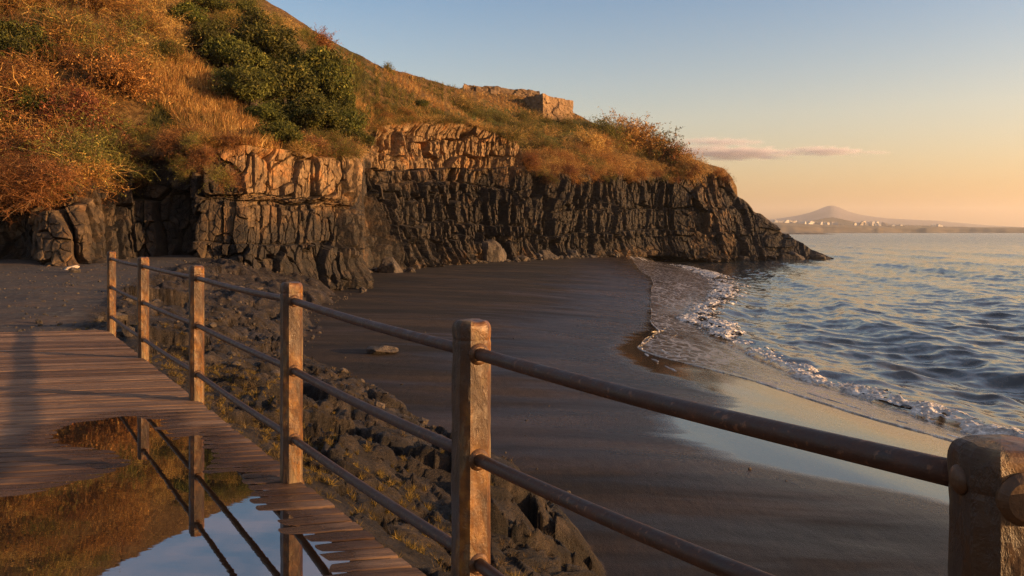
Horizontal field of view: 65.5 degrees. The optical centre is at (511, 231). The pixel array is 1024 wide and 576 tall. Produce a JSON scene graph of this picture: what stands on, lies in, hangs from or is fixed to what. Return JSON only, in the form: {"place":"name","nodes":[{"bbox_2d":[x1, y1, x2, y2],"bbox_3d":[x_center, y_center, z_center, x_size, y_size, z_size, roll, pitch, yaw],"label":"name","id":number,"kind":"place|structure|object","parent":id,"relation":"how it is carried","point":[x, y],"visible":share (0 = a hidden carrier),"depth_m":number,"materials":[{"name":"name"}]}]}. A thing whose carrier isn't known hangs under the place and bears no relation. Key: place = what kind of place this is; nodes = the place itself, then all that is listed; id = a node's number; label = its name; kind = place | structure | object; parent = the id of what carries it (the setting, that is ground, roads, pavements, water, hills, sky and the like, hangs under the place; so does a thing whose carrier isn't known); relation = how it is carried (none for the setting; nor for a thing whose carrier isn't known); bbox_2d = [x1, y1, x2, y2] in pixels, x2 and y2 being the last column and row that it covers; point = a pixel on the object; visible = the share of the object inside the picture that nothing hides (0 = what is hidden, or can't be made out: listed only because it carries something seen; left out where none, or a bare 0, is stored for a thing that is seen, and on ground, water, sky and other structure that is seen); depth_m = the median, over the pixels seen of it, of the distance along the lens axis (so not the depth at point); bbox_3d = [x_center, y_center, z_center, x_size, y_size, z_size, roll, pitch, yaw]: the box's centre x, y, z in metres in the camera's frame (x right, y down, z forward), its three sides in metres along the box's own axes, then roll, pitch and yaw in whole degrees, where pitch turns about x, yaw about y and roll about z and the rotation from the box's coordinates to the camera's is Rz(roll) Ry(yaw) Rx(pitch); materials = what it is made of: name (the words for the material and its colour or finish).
{"place":"outdoors","nodes":[
{"label":"outdoors","id":0,"kind":"place"},
{"bbox_2d":[0,0,833,258],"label":"hill","id":1,"kind":"structure","parent":0,"point":[135,108],"depth_m":78.71,"materials":[{"name":"brown plant"}]},
{"bbox_2d":[0,17,59,69],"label":"green bush","id":2,"kind":"object","parent":1,"relation":"on","point":[12,35],"visible":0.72,"depth_m":56.63,"materials":[{"name":"green plant"}]},
{"bbox_2d":[3,85,63,115],"bbox_3d":[-31.683,-8.429,52.515,4.137,2.395,4.116,0,0,0],"label":"green bush","id":3,"kind":"object","parent":1,"relation":"on","point":[25,100],"visible":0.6,"depth_m":51.67,"materials":[{"name":"green plant"}]},
{"bbox_2d":[0,110,91,168],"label":"dry shrub","id":4,"kind":"object","parent":1,"relation":"on","point":[36,137],"visible":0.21,"depth_m":45.27,"materials":[{"name":"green plant"}]},
{"bbox_2d":[0,74,145,138],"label":"dry shrub","id":5,"kind":"object","parent":1,"relation":"on","point":[78,99],"visible":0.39,"depth_m":50.68,"materials":[{"name":"orange plant"}]},
{"bbox_2d":[62,43,177,108],"bbox_3d":[-28.533,-10.816,57.695,8.553,5.914,8.513,0,0,-15],"label":"dry shrub","id":6,"kind":"object","parent":1,"relation":"on","point":[126,71],"visible":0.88,"depth_m":56.45,"materials":[{"name":"orange plant"}]},
{"bbox_2d":[0,0,308,226],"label":"scrub","id":7,"kind":"object","parent":1,"relation":"on","point":[36,178],"visible":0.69,"depth_m":50.11,"materials":[{"name":"orange plant"}]},
{"bbox_2d":[152,40,183,54],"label":"green bush","id":8,"kind":"object","parent":1,"relation":"on","point":[164,48],"visible":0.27,"depth_m":65.57,"materials":[{"name":"green plant"}]},
{"bbox_2d":[164,1,210,26],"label":"green bush","id":9,"kind":"object","parent":1,"relation":"on","point":[195,13],"visible":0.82,"depth_m":73.66,"materials":[{"name":"green plant"}]},
{"bbox_2d":[191,0,234,14],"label":"green bush","id":10,"kind":"object","parent":1,"relation":"on","point":[210,4],"visible":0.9,"depth_m":78.85,"materials":[{"name":"green plant"}]},
{"bbox_2d":[184,18,242,47],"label":"green bush","id":11,"kind":"object","parent":1,"relation":"on","point":[208,30],"visible":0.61,"depth_m":70.48,"materials":[{"name":"green plant"}]},
{"bbox_2d":[194,32,270,72],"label":"green bush","id":12,"kind":"object","parent":1,"relation":"on","point":[231,51],"visible":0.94,"depth_m":68.87,"materials":[{"name":"green plant"}]},
{"bbox_2d":[213,65,275,85],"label":"green bush","id":13,"kind":"object","parent":1,"relation":"on","point":[224,71],"visible":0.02,"depth_m":65.94,"materials":[{"name":"green plant"}]},
{"bbox_2d":[232,0,263,17],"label":"green bush","id":14,"kind":"object","parent":1,"relation":"on","point":[241,5],"visible":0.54,"depth_m":81.94,"materials":[{"name":"green plant"}]},
{"bbox_2d":[206,62,291,107],"bbox_3d":[-21.419,-11.462,64.112,6.035,4.226,6.414,0,0,21],"label":"green bush","id":15,"kind":"object","parent":1,"relation":"on","point":[252,85],"visible":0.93,"depth_m":62.78,"materials":[{"name":"green plant"}]},
{"bbox_2d":[225,5,302,60],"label":"green bush","id":16,"kind":"object","parent":1,"relation":"on","point":[257,31],"visible":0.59,"depth_m":73.85,"materials":[{"name":"green plant"}]},
{"bbox_2d":[243,100,287,124],"bbox_3d":[-18.819,-8.907,61.218,3.929,2.472,4.495,0,0,0],"label":"green bush","id":17,"kind":"object","parent":1,"relation":"on","point":[264,111],"visible":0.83,"depth_m":59.97,"materials":[{"name":"green plant"}]},
{"bbox_2d":[251,47,295,70],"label":"green bush","id":18,"kind":"object","parent":1,"relation":"on","point":[269,59],"visible":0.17,"depth_m":74.08,"materials":[{"name":"green plant"}]},
{"bbox_2d":[248,119,306,149],"bbox_3d":[-15.751,-6.353,53.426,3.999,2.342,3.762,0,0,-22],"label":"green bush","id":19,"kind":"object","parent":1,"relation":"on","point":[284,131],"visible":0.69,"depth_m":52.52,"materials":[{"name":"green plant"}]},
{"bbox_2d":[248,55,325,103],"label":"green bush","id":20,"kind":"object","parent":1,"relation":"on","point":[295,79],"visible":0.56,"depth_m":68.18,"materials":[{"name":"green plant"}]},
{"bbox_2d":[265,88,350,134],"bbox_3d":[-16.012,-8.968,62.301,6.901,4.255,5.927,0,0,0],"label":"green bush","id":21,"kind":"object","parent":1,"relation":"on","point":[304,112],"visible":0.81,"depth_m":61.35,"materials":[{"name":"green plant"}]},
{"bbox_2d":[298,24,317,41],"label":"dry shrub","id":22,"kind":"object","parent":1,"relation":"on","point":[307,32],"visible":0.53,"depth_m":91.70,"materials":[{"name":"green plant"}]},
{"bbox_2d":[284,45,357,95],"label":"green bush","id":23,"kind":"object","parent":1,"relation":"on","point":[330,75],"visible":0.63,"depth_m":74.31,"materials":[{"name":"green plant"}]},
{"bbox_2d":[306,24,338,50],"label":"dry shrub","id":24,"kind":"object","parent":1,"relation":"on","point":[322,39],"visible":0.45,"depth_m":93.64,"materials":[{"name":"brown plant"}]},
{"bbox_2d":[315,87,355,110],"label":"green bush","id":25,"kind":"object","parent":1,"relation":"on","point":[342,98],"visible":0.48,"depth_m":74.32,"materials":[{"name":"green plant"}]},
{"bbox_2d":[323,102,349,112],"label":"green bush","id":26,"kind":"object","parent":1,"relation":"on","point":[342,107],"visible":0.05,"depth_m":70.42,"materials":[{"name":"green plant"}]},
{"bbox_2d":[334,106,370,133],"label":"green bush","id":27,"kind":"object","parent":1,"relation":"on","point":[356,120],"visible":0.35,"depth_m":67.74,"materials":[{"name":"green plant"}]},
{"bbox_2d":[338,127,376,146],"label":"green bush","id":28,"kind":"object","parent":1,"relation":"on","point":[367,139],"visible":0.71,"depth_m":65.56,"materials":[{"name":"green plant"}]},
{"bbox_2d":[134,30,584,154],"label":"dry grass","id":29,"kind":"structure","parent":1,"relation":"on","point":[180,114],"depth_m":63.18,"materials":[{"name":"orange plant"}]},
{"bbox_2d":[381,61,395,75],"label":"dry shrub","id":30,"kind":"object","parent":1,"relation":"on","point":[388,66],"visible":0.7,"depth_m":108.78,"materials":[{"name":"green plant"}]},
{"bbox_2d":[414,99,428,107],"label":"green bush","id":31,"kind":"object","parent":1,"relation":"on","point":[421,103],"visible":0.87,"depth_m":100.58,"materials":[{"name":"green plant"}]},
{"bbox_2d":[459,84,539,97],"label":"stone wall","id":32,"kind":"structure","parent":1,"relation":"on","point":[524,93],"depth_m":154.50,"materials":[{"name":"beige stone"}]},
{"bbox_2d":[282,91,736,186],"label":"scrub","id":33,"kind":"object","parent":1,"relation":"on","point":[574,160],"visible":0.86,"depth_m":127.88,"materials":[{"name":"orange plant"}]},
{"bbox_2d":[522,93,572,122],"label":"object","id":34,"kind":"object","parent":1,"relation":"on","point":[543,103],"visible":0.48,"depth_m":150.18,"materials":[{"name":"beige stone"}]},
{"bbox_2d":[572,123,612,153],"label":"dry shrub","id":35,"kind":"object","parent":1,"relation":"on","point":[593,138],"visible":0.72,"depth_m":137.89,"materials":[{"name":"plant"}]},
{"bbox_2d":[591,113,638,151],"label":"dry shrub","id":36,"kind":"object","parent":1,"relation":"on","point":[607,127],"visible":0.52,"depth_m":152.80,"materials":[{"name":"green plant"}]},
{"bbox_2d":[588,106,649,151],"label":"dry shrub","id":37,"kind":"object","parent":1,"relation":"on","point":[622,121],"visible":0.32,"depth_m":156.85,"materials":[{"name":"brown plant"}]},
{"bbox_2d":[618,113,673,161],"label":"dry shrub","id":38,"kind":"object","parent":1,"relation":"on","point":[647,131],"visible":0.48,"depth_m":158.72,"materials":[{"name":"brown plant"}]},
{"bbox_2d":[636,123,691,171],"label":"dry shrub","id":39,"kind":"object","parent":1,"relation":"on","point":[672,151],"visible":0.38,"depth_m":160.12,"materials":[{"name":"brown plant"}]},
{"bbox_2d":[648,132,697,165],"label":"dry shrub","id":40,"kind":"object","parent":1,"relation":"on","point":[674,155],"visible":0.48,"depth_m":160.16,"materials":[{"name":"brown plant"}]},
{"bbox_2d":[669,148,715,182],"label":"dry shrub","id":41,"kind":"object","parent":1,"relation":"on","point":[686,159],"visible":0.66,"depth_m":157.03,"materials":[{"name":"plant"}]},
{"bbox_2d":[0,254,951,575],"bbox_3d":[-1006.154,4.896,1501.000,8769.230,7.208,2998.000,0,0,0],"label":"ground","id":42,"kind":"structure","parent":0,"point":[706,488],"depth_m":15.77,"materials":[{"name":"sand"}]},
{"bbox_2d":[57,298,568,575],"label":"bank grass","id":43,"kind":"structure","parent":42,"relation":"on","point":[380,489],"depth_m":8.71,"materials":[{"name":"plant"}]},
{"bbox_2d":[366,345,398,353],"bbox_3d":[-4.311,3.967,26.738,1.160,0.303,0.916,0,0,-35],"label":"boulder","id":44,"kind":"object","parent":42,"relation":"on","point":[383,349],"visible":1,"depth_m":26.43,"materials":[{"name":"grey stone"}]},
{"bbox_2d":[0,252,786,492],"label":"scree","id":45,"kind":"structure","parent":42,"relation":"on","point":[422,421],"depth_m":23.31,"materials":[{"name":"grey stone"}]},
{"bbox_2d":[64,265,79,269],"bbox_3d":[-19.924,1.663,36.018,0.667,0.191,0.247,-15,4,-17],"label":"driftwood","id":46,"kind":"object","parent":45,"relation":"on","point":[75,266],"visible":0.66,"depth_m":35.95,"materials":[{"name":"brown wood"}]},
{"bbox_2d":[68,267,80,272],"bbox_3d":[-18.708,1.708,34.118,0.459,0.346,0.480,0,0,18],"label":"boulder","id":47,"kind":"object","parent":45,"relation":"on","point":[73,270],"visible":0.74,"depth_m":33.94,"materials":[{"name":"grey stone"}]},
{"bbox_2d":[377,257,402,272],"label":"boulder","id":48,"kind":"object","parent":45,"relation":"on","point":[389,265],"visible":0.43,"depth_m":70.88,"materials":[{"name":"grey stone"}]},
{"bbox_2d":[405,267,415,272],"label":"boulder","id":49,"kind":"object","parent":45,"relation":"on","point":[411,269],"visible":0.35,"depth_m":71.83,"materials":[{"name":"grey stone"}]},
{"bbox_2d":[481,239,506,261],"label":"boulder","id":50,"kind":"object","parent":45,"relation":"on","point":[492,249],"visible":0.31,"depth_m":94.98,"materials":[{"name":"brown stone"}]},
{"bbox_2d":[539,250,558,258],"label":"boulder","id":51,"kind":"object","parent":45,"relation":"on","point":[548,253],"visible":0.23,"depth_m":108.07,"materials":[{"name":"stone"}]},
{"bbox_2d":[566,249,578,256],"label":"boulder","id":52,"kind":"object","parent":45,"relation":"on","point":[571,252],"visible":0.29,"depth_m":115.49,"materials":[{"name":"stone"}]},
{"bbox_2d":[0,121,832,289],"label":"cliff","id":53,"kind":"structure","parent":42,"relation":"on","point":[423,195],"depth_m":80.25,"materials":[{"name":"brown stone"}]},
{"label":"boardwalk joist","id":54,"kind":"structure","parent":42,"relation":"on","visible":0},
{"bbox_2d":[0,330,425,575],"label":"boardwalk","id":55,"kind":"structure","parent":54,"relation":"on","point":[52,380],"depth_m":5.92,"materials":[{"name":"wood"}]},
{"bbox_2d":[0,413,349,575],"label":"puddle","id":56,"kind":"object","parent":55,"relation":"on","point":[161,504],"visible":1,"depth_m":3.98,"materials":[{"name":"black liquid"}]},
{"bbox_2d":[107,251,1023,575],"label":"guard railing","id":57,"kind":"object","parent":55,"relation":"on","point":[981,477],"visible":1,"depth_m":2.54,"materials":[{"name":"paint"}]},
{"bbox_2d":[266,0,1023,226],"label":"sky","id":58,"kind":"structure","parent":0,"point":[892,109],"materials":[{"name":"blue"}]},
{"bbox_2d":[628,256,1005,440],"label":"water","id":59,"kind":"structure","parent":0,"point":[676,290],"depth_m":33.01,"materials":[{"name":"grey liquid"}]},
{"bbox_2d":[630,256,960,440],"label":"swash foam","id":60,"kind":"object","parent":59,"relation":"on","point":[640,348],"visible":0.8,"depth_m":23.86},
{"bbox_2d":[667,264,1023,438],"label":"wave foam","id":61,"kind":"object","parent":59,"relation":"on","point":[927,410],"visible":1,"depth_m":28.41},
{"bbox_2d":[663,233,1023,433],"bbox_3d":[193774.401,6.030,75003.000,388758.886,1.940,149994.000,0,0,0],"label":"sea","id":62,"kind":"structure","parent":0,"point":[937,318],"depth_m":54.40,"materials":[{"name":"liquid"}]},
{"bbox_2d":[737,256,750,260],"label":"boulder","id":63,"kind":"object","parent":62,"relation":"in","point":[742,258],"visible":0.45,"depth_m":152.43,"materials":[{"name":"brown stone"}]},
{"bbox_2d":[790,251,804,258],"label":"boulder","id":64,"kind":"object","parent":62,"relation":"in","point":[793,253],"visible":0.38,"depth_m":157.51,"materials":[{"name":"stone"}]},
{"bbox_2d":[782,232,825,233],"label":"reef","id":65,"kind":"object","parent":62,"relation":"in","point":[803,233],"visible":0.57,"depth_m":1517.02},
{"bbox_2d":[810,254,825,259],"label":"boulder","id":66,"kind":"object","parent":62,"relation":"in","point":[818,257],"visible":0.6,"depth_m":159.55,"materials":[{"name":"stone"}]},
{"bbox_2d":[769,206,1012,226],"bbox_3d":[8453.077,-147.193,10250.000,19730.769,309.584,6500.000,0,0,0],"label":"mountain","id":67,"kind":"structure","parent":0,"point":[839,215],"depth_m":7888.47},
{"bbox_2d":[772,222,1023,232],"bbox_3d":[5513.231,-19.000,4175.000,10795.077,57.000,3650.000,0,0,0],"label":"coast","id":68,"kind":"structure","parent":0,"point":[798,228],"depth_m":2743.74}
]}

